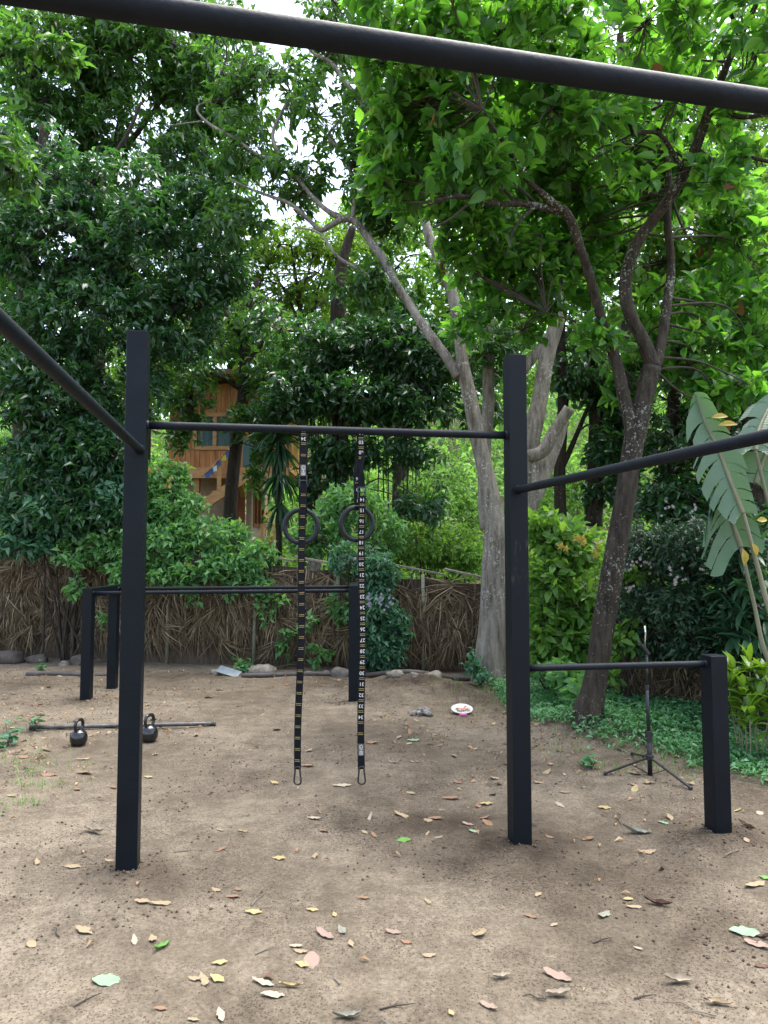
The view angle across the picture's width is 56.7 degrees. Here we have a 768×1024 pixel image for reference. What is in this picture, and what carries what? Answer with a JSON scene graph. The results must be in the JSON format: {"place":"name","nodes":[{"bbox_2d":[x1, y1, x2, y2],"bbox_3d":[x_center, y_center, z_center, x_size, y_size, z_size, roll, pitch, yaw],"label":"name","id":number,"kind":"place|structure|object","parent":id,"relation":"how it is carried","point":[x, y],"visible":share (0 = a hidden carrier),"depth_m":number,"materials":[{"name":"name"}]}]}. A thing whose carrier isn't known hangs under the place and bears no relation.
{"place":"outdoors","nodes":[
{"label":"outdoors","id":0,"kind":"place"},
{"bbox_2d":[0,676,696,814],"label":"grass","id":1,"kind":"structure","parent":0,"point":[492,692],"depth_m":5.23,"materials":[{"name":"plant"}]},
{"bbox_2d":[0,396,767,1023],"bbox_3d":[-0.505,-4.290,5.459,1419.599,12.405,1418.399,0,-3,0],"label":"ground","id":2,"kind":"structure","parent":0,"point":[616,972],"depth_m":3.50,"materials":[{"name":"soil"}]},
{"bbox_2d":[0,719,25,746],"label":"weed","id":3,"kind":"object","parent":2,"relation":"on","point":[8,737],"visible":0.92,"depth_m":5.81,"materials":[{"name":"green plant"}]},
{"bbox_2d":[0,650,25,663],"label":"rock","id":4,"kind":"object","parent":2,"relation":"on","point":[10,657],"visible":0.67,"depth_m":10.03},
{"bbox_2d":[16,716,44,731],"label":"weed","id":5,"kind":"object","parent":2,"relation":"on","point":[34,720],"visible":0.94,"depth_m":6.26,"materials":[{"name":"green plant"}]},
{"bbox_2d":[26,940,36,946],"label":"fallen leaf","id":6,"kind":"object","parent":2,"relation":"on","point":[31,943],"visible":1,"depth_m":2.81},
{"bbox_2d":[26,654,47,662],"bbox_3d":[-4.947,2.105,10.157,0.332,0.164,0.248,0,-3,0],"label":"rock","id":7,"kind":"object","parent":2,"relation":"on","point":[40,658],"visible":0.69,"depth_m":10.07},
{"bbox_2d":[0,8,96,210],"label":"overhanging tree","id":8,"kind":"object","parent":2,"relation":"on","point":[15,152],"visible":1,"depth_m":6.53,"materials":[{"name":"green plant"}]},
{"bbox_2d":[0,409,124,660],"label":"glossy shrub","id":9,"kind":"object","parent":2,"relation":"on","point":[43,545],"visible":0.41,"depth_m":10.04,"materials":[{"name":"green plant"}]},
{"bbox_2d":[58,660,69,665],"bbox_3d":[-4.397,2.098,9.789,0.133,0.108,0.116,-1,-3,11],"label":"rock","id":10,"kind":"object","parent":2,"relation":"on","point":[64,663],"visible":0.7,"depth_m":9.75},
{"bbox_2d":[25,671,106,675],"bbox_3d":[-3.964,2.054,8.998,1.086,0.092,0.082,0,-3,-5],"label":"wooden stick","id":11,"kind":"object","parent":2,"relation":"on","point":[49,673],"visible":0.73,"depth_m":8.96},
{"bbox_2d":[69,654,80,664],"bbox_3d":[-4.253,2.084,9.896,0.245,0.202,0.204,0,-3,0],"label":"rock","id":12,"kind":"object","parent":2,"relation":"on","point":[75,660],"visible":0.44,"depth_m":9.81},
{"bbox_2d":[49,550,107,664],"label":"vine sprigs","id":13,"kind":"object","parent":2,"relation":"on","point":[73,590],"visible":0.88,"depth_m":9.74,"materials":[{"name":"green plant"}]},
{"bbox_2d":[69,718,87,745],"bbox_3d":[-2.514,1.810,5.859,0.140,0.219,0.140,0,-3,0],"label":"kettlebell","id":14,"kind":"object","parent":2,"relation":"on","point":[78,737],"visible":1,"depth_m":5.81,"materials":[{"name":"black metal"}]},
{"bbox_2d":[75,925,94,934],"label":"fallen leaf","id":15,"kind":"object","parent":2,"relation":"on","point":[84,929],"visible":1,"depth_m":2.91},
{"bbox_2d":[73,993,100,1006],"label":"twig","id":16,"kind":"object","parent":2,"relation":"on","point":[85,999],"visible":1,"depth_m":2.46,"materials":[{"name":"wood"}]},
{"bbox_2d":[85,824,107,834],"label":"fallen leaf","id":17,"kind":"object","parent":2,"relation":"on","point":[93,828],"visible":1,"depth_m":3.98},
{"bbox_2d":[92,973,120,985],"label":"fallen leaf","id":18,"kind":"object","parent":2,"relation":"on","point":[109,979],"visible":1,"depth_m":2.59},
{"bbox_2d":[29,721,215,729],"bbox_3d":[-2.332,1.915,6.376,1.616,0.046,0.043,0,-3,-6],"label":"steel bar","id":19,"kind":"object","parent":2,"relation":"on","point":[160,724],"visible":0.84,"depth_m":6.35,"materials":[{"name":"metal"}]},
{"bbox_2d":[0,101,256,559],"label":"dark glossy tree","id":20,"kind":"object","parent":2,"relation":"on","point":[109,240],"visible":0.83,"depth_m":10.34,"materials":[{"name":"green plant"}]},
{"bbox_2d":[0,0,268,549],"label":"tall tree","id":21,"kind":"object","parent":2,"relation":"on","point":[103,93],"visible":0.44,"depth_m":14.10,"materials":[{"name":"green plant"}]},
{"bbox_2d":[134,898,149,901],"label":"fallen leaf","id":22,"kind":"object","parent":2,"relation":"on","point":[142,900],"visible":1,"depth_m":3.15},
{"bbox_2d":[143,713,157,741],"bbox_3d":[-1.971,1.808,5.972,0.147,0.230,0.147,0,-3,0],"label":"kettlebell","id":23,"kind":"object","parent":2,"relation":"on","point":[150,732],"visible":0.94,"depth_m":5.92,"materials":[{"name":"black metal"}]},
{"bbox_2d":[153,940,169,948],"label":"fallen leaf","id":24,"kind":"object","parent":2,"relation":"on","point":[162,944],"visible":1,"depth_m":2.80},
{"bbox_2d":[150,900,175,904],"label":"fallen leaf","id":25,"kind":"object","parent":2,"relation":"on","point":[162,902],"visible":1,"depth_m":3.13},
{"bbox_2d":[50,454,281,613],"bbox_3d":[-3.051,0.675,10.137,3.298,3.036,1.439,0,-3,0],"label":"flowering shrub","id":26,"kind":"object","parent":2,"relation":"on","point":[167,487],"visible":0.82,"depth_m":9.82,"materials":[{"name":"green plant"}]},
{"bbox_2d":[0,275,349,498],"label":"cabin side tree","id":27,"kind":"object","parent":2,"relation":"on","point":[154,406],"visible":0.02,"depth_m":20.09,"materials":[{"name":"green plant"}]},
{"bbox_2d":[199,972,208,987],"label":"fallen leaf","id":28,"kind":"object","parent":2,"relation":"on","point":[204,979],"visible":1,"depth_m":2.58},
{"bbox_2d":[210,973,224,982],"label":"fallen leaf","id":29,"kind":"object","parent":2,"relation":"on","point":[216,977],"visible":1,"depth_m":2.59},
{"bbox_2d":[80,583,358,701],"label":"parallel dip bars","id":30,"kind":"object","parent":2,"relation":"on","point":[112,592],"visible":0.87,"depth_m":7.59,"materials":[{"name":"black paint"}]},
{"bbox_2d":[216,1007,224,1020],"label":"fallen leaf","id":31,"kind":"object","parent":2,"relation":"on","point":[221,1014],"visible":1,"depth_m":2.38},
{"bbox_2d":[157,278,291,551],"bbox_3d":[-3.057,-1.469,13.856,2.760,6.510,1.934,0,-3,0],"label":"slender tree","id":32,"kind":"object","parent":2,"relation":"on","point":[247,381],"visible":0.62,"depth_m":13.77,"materials":[{"name":"green plant"}]},
{"bbox_2d":[156,368,298,543],"bbox_3d":[-4.048,-0.817,19.661,3.508,5.433,4.045,0,-3,0],"label":"timber cabin","id":33,"kind":"object","parent":2,"relation":"on","point":[204,459],"visible":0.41,"depth_m":18.64,"materials":[{"name":"brown wood"}]},
{"bbox_2d":[193,413,233,449],"bbox_3d":[-4.440,-2.109,18.638,1.107,0.978,0.120,0,-3,0],"label":"window","id":34,"kind":"structure","parent":33,"relation":"in","point":[222,442],"depth_m":18.63,"materials":[{"name":"blue glass"}]},
{"bbox_2d":[205,449,228,477],"bbox_3d":[-4.085,-1.206,17.618,0.679,0.755,0.042,0,-3,0],"label":"bunting","id":35,"kind":"object","parent":33,"relation":"hanging from","point":[211,471],"visible":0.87,"depth_m":17.61,"materials":[{"name":"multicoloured fabric"}]},
{"bbox_2d":[237,484,244,526],"bbox_3d":[-3.968,0.468,18.986,0.500,2.537,0.050,0,-3,0],"label":"lower door","id":36,"kind":"structure","parent":33,"relation":"in","point":[241,501],"depth_m":18.99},
{"bbox_2d":[241,438,256,466],"bbox_3d":[-3.522,-1.492,18.579,0.420,0.950,0.085,0,-3,0],"label":"window","id":37,"kind":"structure","parent":33,"relation":"in","point":[245,448],"depth_m":18.54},
{"bbox_2d":[253,486,264,527],"bbox_3d":[-3.585,-0.133,20.128,0.125,1.173,1.730,0,-3,0],"label":"door","id":38,"kind":"structure","parent":33,"relation":"in","point":[257,511],"depth_m":19.84,"materials":[{"name":"brown wood"}]},
{"bbox_2d":[260,523,275,545],"bbox_3d":[-2.952,0.750,18.137,0.390,0.901,0.350,0,-3,0],"label":"slatted chair","id":39,"kind":"object","parent":33,"relation":"on","point":[262,525],"visible":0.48,"depth_m":17.99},
{"bbox_2d":[215,665,241,676],"bbox_3d":[-1.994,2.051,9.133,0.306,0.136,0.142,-1,-3,12],"label":"metal sheet","id":40,"kind":"object","parent":2,"relation":"on","point":[224,670],"visible":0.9,"depth_m":9.13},
{"bbox_2d":[245,909,265,913],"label":"fallen leaf","id":41,"kind":"object","parent":2,"relation":"on","point":[253,911],"visible":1,"depth_m":3.07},
{"bbox_2d":[249,664,276,672],"bbox_3d":[-1.569,2.057,9.196,0.362,0.193,0.308,0,-3,0],"label":"rock","id":42,"kind":"object","parent":2,"relation":"on","point":[263,668],"visible":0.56,"depth_m":9.09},
{"bbox_2d":[252,976,276,986],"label":"fallen leaf","id":43,"kind":"object","parent":2,"relation":"on","point":[262,981],"visible":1,"depth_m":2.56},
{"bbox_2d":[0,540,533,680],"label":"palm thatch fence","id":44,"kind":"object","parent":2,"relation":"on","point":[217,629],"visible":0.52,"depth_m":9.79,"materials":[{"name":"brown plant"}]},
{"bbox_2d":[260,990,284,997],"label":"fallen leaf","id":45,"kind":"object","parent":2,"relation":"on","point":[276,994],"visible":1,"depth_m":2.48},
{"bbox_2d":[236,396,319,565],"bbox_3d":[-1.961,-0.144,12.830,1.486,4.068,1.347,3,-4,-37],"label":"yucca","id":46,"kind":"object","parent":2,"relation":"on","point":[280,456],"visible":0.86,"depth_m":12.75,"materials":[{"name":"green plant"}]},
{"bbox_2d":[232,579,348,669],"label":"vine sprigs","id":47,"kind":"object","parent":2,"relation":"on","point":[337,607],"visible":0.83,"depth_m":9.44,"materials":[{"name":"green plant"}]},
{"bbox_2d":[279,981,302,985],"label":"fallen leaf","id":48,"kind":"object","parent":2,"relation":"on","point":[289,984],"visible":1,"depth_m":2.53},
{"bbox_2d":[219,212,369,565],"bbox_3d":[-2.104,-2.429,15.697,3.594,8.275,1.842,0,-3,0],"label":"young yellow green tree","id":49,"kind":"object","parent":2,"relation":"on","point":[313,243],"visible":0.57,"depth_m":15.73,"materials":[{"name":"green plant"}]},
{"bbox_2d":[295,961,309,966],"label":"fallen leaf","id":50,"kind":"object","parent":2,"relation":"on","point":[301,963],"visible":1,"depth_m":2.67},
{"bbox_2d":[303,947,319,969],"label":"fallen leaf","id":51,"kind":"object","parent":2,"relation":"on","point":[312,958],"visible":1,"depth_m":2.69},
{"bbox_2d":[80,195,555,574],"bbox_3d":[-1.662,-3.230,18.248,12.753,10.174,2.638,0,-3,0],"label":"background tree","id":52,"kind":"object","parent":2,"relation":"on","point":[419,287],"visible":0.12,"depth_m":17.98,"materials":[{"name":"green plant"}]},
{"bbox_2d":[308,484,329,570],"bbox_3d":[-1.148,0.786,12.230,0.426,2.581,0.455,0,-3,0],"label":"stump stemmed tree","id":53,"kind":"object","parent":2,"relation":"on","point":[314,565],"visible":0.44,"depth_m":12.10,"materials":[{"name":"green plant"}]},
{"bbox_2d":[316,926,333,938],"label":"fallen leaf","id":54,"kind":"object","parent":2,"relation":"on","point":[322,931],"visible":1,"depth_m":2.87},
{"bbox_2d":[331,667,348,676],"bbox_3d":[-0.537,2.062,9.082,0.283,0.179,0.265,0,-3,0],"label":"rock","id":55,"kind":"object","parent":2,"relation":"on","point":[339,672],"visible":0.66,"depth_m":8.97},
{"bbox_2d":[338,924,345,932],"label":"fallen leaf","id":56,"kind":"object","parent":2,"relation":"on","point":[341,929],"visible":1,"depth_m":2.91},
{"bbox_2d":[282,479,411,568],"bbox_3d":[-0.536,0.842,11.004,2.058,2.721,1.003,1,-3,-13],"label":"back shrub","id":57,"kind":"object","parent":2,"relation":"on","point":[339,499],"visible":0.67,"depth_m":10.92,"materials":[{"name":"green plant"}]},
{"bbox_2d":[333,1009,363,1016],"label":"fallen leaf","id":58,"kind":"object","parent":2,"relation":"on","point":[347,1013],"visible":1,"depth_m":2.37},
{"bbox_2d":[241,669,470,680],"bbox_3d":[-0.324,1.982,8.756,2.973,0.211,0.591,-1,-3,10],"label":"water pipe","id":59,"kind":"object","parent":2,"relation":"on","point":[319,673],"visible":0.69,"depth_m":8.93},
{"bbox_2d":[326,539,415,671],"bbox_3d":[-0.198,1.227,9.290,0.808,1.831,1.302,3,-5,-44],"label":"flowering vine","id":60,"kind":"object","parent":2,"relation":"on","point":[386,640],"visible":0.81,"depth_m":9.08,"materials":[{"name":"green plant"}]},
{"bbox_2d":[240,226,502,571],"bbox_3d":[-0.148,-1.748,12.769,5.003,7.270,2.427,0,-3,0],"label":"dark trunked tree","id":61,"kind":"object","parent":2,"relation":"on","point":[392,341],"visible":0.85,"depth_m":12.36,"materials":[{"name":"green plant"}]},
{"bbox_2d":[307,371,416,560],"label":"hanging vines","id":62,"kind":"object","parent":61,"relation":"hanging from","point":[312,436],"visible":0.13,"depth_m":12.78,"materials":[{"name":"green plant"}]},
{"bbox_2d":[166,0,595,685],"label":"pale barked tree","id":63,"kind":"object","parent":2,"relation":"on","point":[242,124],"visible":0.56,"depth_m":9.88,"materials":[{"name":"green plant"}]},
{"bbox_2d":[0,264,765,560],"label":"distant woodland","id":64,"kind":"object","parent":2,"relation":"on","point":[470,468],"visible":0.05,"depth_m":24.81,"materials":[{"name":"green plant"}]},
{"bbox_2d":[0,0,767,870],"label":"pull up rig","id":65,"kind":"object","parent":2,"relation":"on","point":[206,18],"visible":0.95,"depth_m":3.45,"materials":[{"name":"black paint"}]},
{"bbox_2d":[282,425,319,785],"bbox_3d":[-0.429,0.462,3.662,0.194,1.836,0.077,0,-3,0],"label":"gymnastic ring","id":66,"kind":"object","parent":65,"relation":"hanging from","point":[302,510],"visible":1,"depth_m":3.64,"materials":[{"name":"black fabric"}]},
{"bbox_2d":[339,434,374,784],"bbox_3d":[-0.142,0.473,3.715,0.188,1.852,0.075,0,-3,0],"label":"gymnastic ring","id":67,"kind":"object","parent":65,"relation":"hanging from","point":[359,483],"visible":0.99,"depth_m":3.69,"materials":[{"name":"black fabric"}]},
{"bbox_2d":[0,671,767,1022],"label":"soil crumbs","id":68,"kind":"object","parent":2,"relation":"on","point":[382,831],"visible":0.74,"depth_m":3.72,"materials":[{"name":"soil"}]},
{"bbox_2d":[0,518,767,618],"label":"undergrowth","id":69,"kind":"object","parent":2,"relation":"on","point":[589,574],"visible":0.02,"depth_m":13.52,"materials":[{"name":"green plant"}]},
{"bbox_2d":[0,659,767,1022],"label":"leaf litter","id":70,"kind":"object","parent":2,"relation":"on","point":[304,747],"visible":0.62,"depth_m":5.76,"materials":[{"name":"plant"}]},
{"bbox_2d":[386,928,400,933],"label":"fallen leaf","id":71,"kind":"object","parent":2,"relation":"on","point":[396,931],"visible":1,"depth_m":2.90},
{"bbox_2d":[386,670,404,677],"bbox_3d":[0.135,1.879,8.241,0.224,0.112,0.168,0,-3,0],"label":"rock","id":72,"kind":"object","parent":2,"relation":"on","point":[394,674],"visible":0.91,"depth_m":8.18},
{"bbox_2d":[379,999,414,1009],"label":"twig","id":73,"kind":"object","parent":2,"relation":"on","point":[394,1005],"visible":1,"depth_m":2.42,"materials":[{"name":"wood"}]},
{"bbox_2d":[410,707,432,715],"bbox_3d":[0.366,1.951,6.941,0.230,0.076,0.183,0,-3,0],"label":"ash clod","id":74,"kind":"object","parent":2,"relation":"on","point":[423,711],"visible":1,"depth_m":6.90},
{"bbox_2d":[377,517,483,581],"bbox_3d":[0.895,0.967,12.584,2.287,1.771,1.578,0,-3,0],"label":"bright shrub","id":75,"kind":"object","parent":2,"relation":"on","point":[468,553],"visible":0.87,"depth_m":12.37,"materials":[{"name":"green plant"}]},
{"bbox_2d":[423,670,441,678],"bbox_3d":[0.563,1.918,8.302,0.230,0.133,0.195,0,-3,0],"label":"rock","id":76,"kind":"object","parent":2,"relation":"on","point":[437,673],"visible":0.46,"depth_m":8.26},
{"bbox_2d":[451,704,472,713],"bbox_3d":[0.763,1.929,6.962,0.214,0.064,0.208,0,-3,0],"label":"plate","id":77,"kind":"object","parent":2,"relation":"on","point":[453,707],"visible":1,"depth_m":6.99,"materials":[{"name":"white ceramic"}]},
{"bbox_2d":[472,928,485,935],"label":"fallen leaf","id":78,"kind":"object","parent":2,"relation":"on","point":[481,931],"visible":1,"depth_m":2.87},
{"bbox_2d":[459,647,499,688],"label":"plant","id":79,"kind":"object","parent":2,"relation":"on","point":[480,674],"visible":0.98,"depth_m":8.24,"materials":[{"name":"green plant"}]},
{"bbox_2d":[393,458,584,579],"bbox_3d":[2.418,0.207,15.415,4.550,2.798,1.539,-1,-3,9],"label":"bright shrub","id":80,"kind":"object","parent":2,"relation":"on","point":[468,503],"visible":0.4,"depth_m":15.37,"materials":[{"name":"green plant"}]},
{"bbox_2d":[479,1000,499,1010],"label":"fallen leaf","id":81,"kind":"object","parent":2,"relation":"on","point":[489,1005],"visible":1,"depth_m":2.42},
{"bbox_2d":[493,972,511,977],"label":"fallen leaf","id":82,"kind":"object","parent":2,"relation":"on","point":[502,975],"visible":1,"depth_m":2.58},
{"bbox_2d":[326,0,767,731],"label":"broadleaf tree","id":83,"kind":"object","parent":2,"relation":"on","point":[464,162],"visible":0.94,"depth_m":6.00,"materials":[{"name":"green plant"}]},
{"bbox_2d":[542,966,571,980],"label":"fallen leaf","id":84,"kind":"object","parent":2,"relation":"on","point":[562,975],"visible":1,"depth_m":2.61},
{"bbox_2d":[533,655,584,712],"bbox_3d":[1.782,1.668,6.788,0.588,0.553,0.977,1,-4,-18],"label":"dark undershrub","id":85,"kind":"object","parent":2,"relation":"on","point":[567,684],"visible":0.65,"depth_m":6.74,"materials":[{"name":"green plant"}]},
{"bbox_2d":[546,987,576,995],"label":"fallen leaf","id":86,"kind":"object","parent":2,"relation":"on","point":[560,991],"visible":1,"depth_m":2.50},
{"bbox_2d":[528,504,603,690],"bbox_3d":[1.932,0.977,7.700,0.994,2.174,1.065,0,-3,0],"label":"tall leafy shrub","id":87,"kind":"object","parent":2,"relation":"on","point":[560,624],"visible":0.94,"depth_m":7.50,"materials":[{"name":"green plant"}]},
{"bbox_2d":[514,278,659,525],"bbox_3d":[3.175,-1.601,11.717,2.546,6.085,1.614,-1,-3,11],"label":"forked dark tree","id":88,"kind":"object","parent":2,"relation":"on","point":[583,380],"visible":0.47,"depth_m":11.47,"materials":[{"name":"green plant"}]},
{"bbox_2d":[407,0,767,526],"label":"crowned tree","id":89,"kind":"object","parent":2,"relation":"on","point":[760,123],"visible":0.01,"depth_m":14.16,"materials":[{"name":"green plant"}]},
{"bbox_2d":[579,735,600,767],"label":"weed","id":90,"kind":"object","parent":2,"relation":"on","point":[587,760],"visible":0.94,"depth_m":5.20,"materials":[{"name":"green plant"}]},
{"bbox_2d":[598,910,609,916],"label":"fallen leaf","id":91,"kind":"object","parent":2,"relation":"on","point":[605,913],"visible":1,"depth_m":3.08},
{"bbox_2d":[488,675,767,784],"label":"ground cover","id":92,"kind":"object","parent":2,"relation":"on","point":[667,708],"visible":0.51,"depth_m":5.86,"materials":[{"name":"green plant"}]},
{"bbox_2d":[607,564,657,697],"bbox_3d":[2.310,1.157,6.840,0.762,1.479,0.600,2,-4,-32],"label":"leafy shrub","id":93,"kind":"object","parent":2,"relation":"on","point":[635,578],"visible":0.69,"depth_m":6.72,"materials":[{"name":"green plant"}]},
{"bbox_2d":[622,824,651,833],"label":"fallen leaf","id":94,"kind":"object","parent":2,"relation":"on","point":[636,829],"visible":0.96,"depth_m":4.00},
{"bbox_2d":[603,626,692,789],"bbox_3d":[1.765,1.340,5.055,0.422,1.058,0.770,1,-3,-10],"label":"tripod stand","id":95,"kind":"object","parent":2,"relation":"on","point":[648,739],"visible":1,"depth_m":5.02,"materials":[{"name":"black plastic"}]},
{"bbox_2d":[644,896,672,904],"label":"fallen leaf","id":96,"kind":"object","parent":2,"relation":"on","point":[659,901],"visible":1,"depth_m":3.19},
{"bbox_2d":[566,121,767,575],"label":"sunlit tree","id":97,"kind":"object","parent":2,"relation":"on","point":[650,259],"visible":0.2,"depth_m":9.75,"materials":[{"name":"green plant"}]},
{"bbox_2d":[574,605,764,712],"bbox_3d":[3.257,1.414,6.415,0.825,1.284,6.230,2,-4,-36],"label":"palm thatch fence","id":98,"kind":"object","parent":2,"relation":"on","point":[669,683],"visible":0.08,"depth_m":6.80,"materials":[{"name":"brown plant"}]},
{"bbox_2d":[664,972,692,982],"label":"fallen leaf","id":99,"kind":"object","parent":2,"relation":"on","point":[680,977],"visible":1,"depth_m":2.60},
{"bbox_2d":[612,372,767,589],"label":"shady tree","id":100,"kind":"object","parent":2,"relation":"on","point":[682,495],"visible":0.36,"depth_m":10.17,"materials":[{"name":"green plant"}]},
{"bbox_2d":[666,1001,716,1015],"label":"twig","id":101,"kind":"object","parent":2,"relation":"on","point":[692,1008],"visible":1,"depth_m":2.42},
{"bbox_2d":[616,500,767,697],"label":"flowering hedge","id":102,"kind":"object","parent":2,"relation":"on","point":[670,554],"visible":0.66,"depth_m":6.32,"materials":[{"name":"green plant"}]},
{"bbox_2d":[704,997,733,1003],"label":"fallen leaf","id":103,"kind":"object","parent":2,"relation":"on","point":[717,1000],"visible":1,"depth_m":2.47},
{"bbox_2d":[686,392,767,663],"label":"banana plant","id":104,"kind":"object","parent":2,"relation":"on","point":[725,478],"visible":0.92,"depth_m":5.06,"materials":[{"name":"green plant"}]},
{"bbox_2d":[694,509,767,738],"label":"dracaena","id":105,"kind":"object","parent":2,"relation":"on","point":[747,637],"visible":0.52,"depth_m":5.73,"materials":[{"name":"green plant"}]},
{"bbox_2d":[724,643,767,761],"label":"lime croton","id":106,"kind":"object","parent":2,"relation":"on","point":[752,703],"visible":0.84,"depth_m":5.17,"materials":[{"name":"green plant"}]},
{"bbox_2d":[729,925,764,936],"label":"fallen leaf","id":107,"kind":"object","parent":2,"relation":"on","point":[745,931],"visible":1,"depth_m":2.94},
{"bbox_2d":[738,818,755,828],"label":"fallen leaf","id":108,"kind":"object","parent":2,"relation":"on","point":[744,823],"visible":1,"depth_m":4.00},
{"bbox_2d":[742,938,767,947],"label":"fallen leaf","id":109,"kind":"object","parent":2,"relation":"on","point":[760,943],"visible":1,"depth_m":2.85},
{"bbox_2d":[744,880,767,885],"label":"fallen leaf","id":110,"kind":"object","parent":2,"relation":"on","point":[758,882],"visible":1,"depth_m":3.36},
{"bbox_2d":[0,0,767,418],"label":"sky","id":111,"kind":"structure","parent":0,"point":[286,7],"materials":[{"name":"white"}]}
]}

